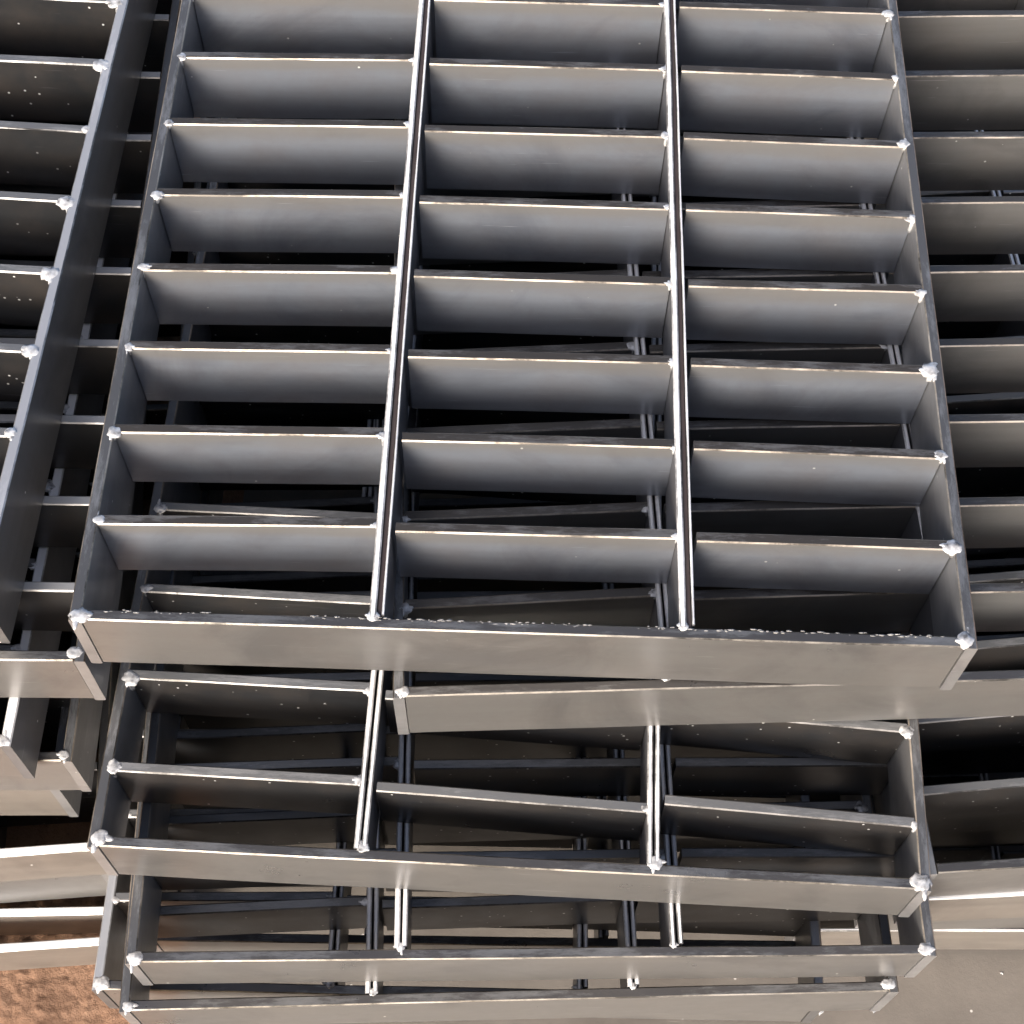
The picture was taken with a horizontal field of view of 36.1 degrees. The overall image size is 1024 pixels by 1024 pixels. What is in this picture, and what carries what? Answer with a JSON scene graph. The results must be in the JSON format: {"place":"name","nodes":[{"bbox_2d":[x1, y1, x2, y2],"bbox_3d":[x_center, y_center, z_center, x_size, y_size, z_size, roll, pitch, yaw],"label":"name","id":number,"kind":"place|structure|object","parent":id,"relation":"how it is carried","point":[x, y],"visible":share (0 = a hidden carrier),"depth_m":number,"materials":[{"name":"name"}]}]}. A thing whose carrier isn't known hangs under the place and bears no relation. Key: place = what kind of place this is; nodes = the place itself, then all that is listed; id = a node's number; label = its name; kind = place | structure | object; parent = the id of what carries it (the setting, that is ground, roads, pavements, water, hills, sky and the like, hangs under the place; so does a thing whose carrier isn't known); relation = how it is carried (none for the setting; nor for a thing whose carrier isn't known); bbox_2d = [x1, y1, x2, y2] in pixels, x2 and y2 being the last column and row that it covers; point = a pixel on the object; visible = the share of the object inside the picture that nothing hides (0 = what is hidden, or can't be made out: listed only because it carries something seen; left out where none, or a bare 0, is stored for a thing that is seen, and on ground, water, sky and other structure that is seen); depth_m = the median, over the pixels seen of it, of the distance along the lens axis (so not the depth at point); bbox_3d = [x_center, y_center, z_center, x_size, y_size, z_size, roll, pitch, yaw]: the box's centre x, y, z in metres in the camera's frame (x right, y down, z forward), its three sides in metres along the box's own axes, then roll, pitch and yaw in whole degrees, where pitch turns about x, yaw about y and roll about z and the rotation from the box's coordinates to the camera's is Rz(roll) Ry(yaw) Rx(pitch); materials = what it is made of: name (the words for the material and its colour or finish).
{"place":"outdoors","nodes":[
{"label":"outdoors","id":0,"kind":"place"},
{"bbox_2d":[0,116,243,1023],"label":"ground","id":1,"kind":"structure","parent":0,"point":[60,995],"depth_m":2.56,"materials":[{"name":"brown soil"}]},
{"bbox_2d":[0,906,103,935],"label":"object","id":2,"kind":"object","parent":1,"relation":"on","point":[50,920],"visible":0.76,"depth_m":2.48,"materials":[{"name":"grey metal"}]},
{"bbox_2d":[0,182,200,970],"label":"steel grating","id":3,"kind":"object","parent":1,"relation":"on","point":[48,953],"visible":0.02,"depth_m":2.49,"materials":[{"name":"grey metal"}]},
{"bbox_2d":[0,403,146,902],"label":"steel grating","id":4,"kind":"object","parent":3,"relation":"on","point":[55,888],"visible":0.03,"depth_m":2.45,"materials":[{"name":"grey metal"}]},
{"bbox_2d":[0,481,136,881],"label":"steel grating","id":5,"kind":"object","parent":4,"relation":"on","point":[47,861],"visible":0.06,"depth_m":2.32,"materials":[{"name":"grey metal"}]},
{"bbox_2d":[0,414,105,816],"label":"steel grating","id":6,"kind":"object","parent":5,"relation":"on","point":[40,802],"visible":0.13,"depth_m":2.25,"materials":[{"name":"metal"}]},
{"bbox_2d":[0,193,142,791],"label":"steel grating","id":7,"kind":"object","parent":6,"relation":"on","point":[70,765],"visible":0.07,"depth_m":2.14,"materials":[{"name":"metal"}]},
{"bbox_2d":[0,132,151,778],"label":"steel grating","id":8,"kind":"object","parent":7,"relation":"on","point":[21,735],"visible":0.27,"depth_m":2.11,"materials":[{"name":"metal"}]},
{"bbox_2d":[0,0,180,699],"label":"steel grating","id":9,"kind":"object","parent":8,"relation":"on","point":[73,672],"visible":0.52,"depth_m":2.10,"materials":[{"name":"metal"}]},
{"bbox_2d":[0,0,157,642],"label":"steel grating","id":10,"kind":"object","parent":9,"relation":"on","point":[72,61],"visible":1,"depth_m":2.12,"materials":[{"name":"metal"}]},
{"bbox_2d":[194,490,1023,1023],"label":"pavement","id":11,"kind":"structure","parent":0,"point":[960,986],"depth_m":2.56,"materials":[{"name":"grey concrete"}]},
{"bbox_2d":[784,773,1023,949],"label":"steel grating","id":12,"kind":"object","parent":11,"relation":"on","point":[980,939],"visible":0.04,"depth_m":2.53,"materials":[{"name":"grey metal"}]},
{"bbox_2d":[156,490,821,950],"bbox_3d":[-0.032,-0.030,2.761,1.001,0.124,1.602,1,61,0],"label":"steel grating","id":13,"kind":"object","parent":12,"relation":"on","point":[274,942],"visible":0.05,"depth_m":2.33,"materials":[{"name":"grey metal"}]},
{"bbox_2d":[92,419,823,1022],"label":"steel grating","id":14,"kind":"object","parent":13,"relation":"on","point":[106,987],"visible":0.06,"depth_m":2.25,"materials":[{"name":"metal"}]},
{"bbox_2d":[119,117,898,1023],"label":"steel grating","id":15,"kind":"object","parent":14,"relation":"on","point":[373,911],"visible":0.13,"depth_m":2.16,"materials":[{"name":"metal"}]},
{"bbox_2d":[125,117,936,984],"bbox_3d":[0.015,-0.117,2.391,1.011,0.124,1.628,0,61,-1],"label":"steel grating","id":16,"kind":"object","parent":15,"relation":"on","point":[913,955],"visible":0.12,"depth_m":2.04,"materials":[{"name":"metal"}]},
{"bbox_2d":[87,117,932,916],"bbox_3d":[0.028,-0.124,2.255,1.018,0.125,1.352,3,61,1],"label":"steel grating","id":17,"kind":"object","parent":16,"relation":"on","point":[367,793],"visible":0.22,"depth_m":1.99,"materials":[{"name":"metal"}]},
{"bbox_2d":[393,0,1023,734],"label":"steel grating","id":18,"kind":"object","parent":17,"relation":"on","point":[963,64],"visible":0.42,"depth_m":2.04,"materials":[{"name":"metal"}]},
{"bbox_2d":[68,0,977,689],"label":"steel grating","id":19,"kind":"object","parent":18,"relation":"on","point":[344,72],"visible":1,"depth_m":2.03,"materials":[{"name":"metal"}]},
{"bbox_2d":[840,554,1023,927],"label":"steel grating","id":20,"kind":"object","parent":12,"relation":"on","point":[973,770],"visible":0.02,"depth_m":2.57,"materials":[{"name":"grey metal"}]},
{"bbox_2d":[871,337,1023,929],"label":"steel grating","id":21,"kind":"object","parent":20,"relation":"on","point":[1008,757],"visible":0.05,"depth_m":2.39,"materials":[{"name":"grey metal"}]},
{"bbox_2d":[873,331,1023,924],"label":"steel grating","id":22,"kind":"object","parent":21,"relation":"on","point":[983,906],"visible":0.04,"depth_m":2.24,"materials":[{"name":"grey metal"}]},
{"bbox_2d":[913,129,1023,896],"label":"steel grating","id":23,"kind":"object","parent":22,"relation":"on","point":[975,799],"visible":0.06,"depth_m":2.18,"materials":[{"name":"grey metal"}]}
]}

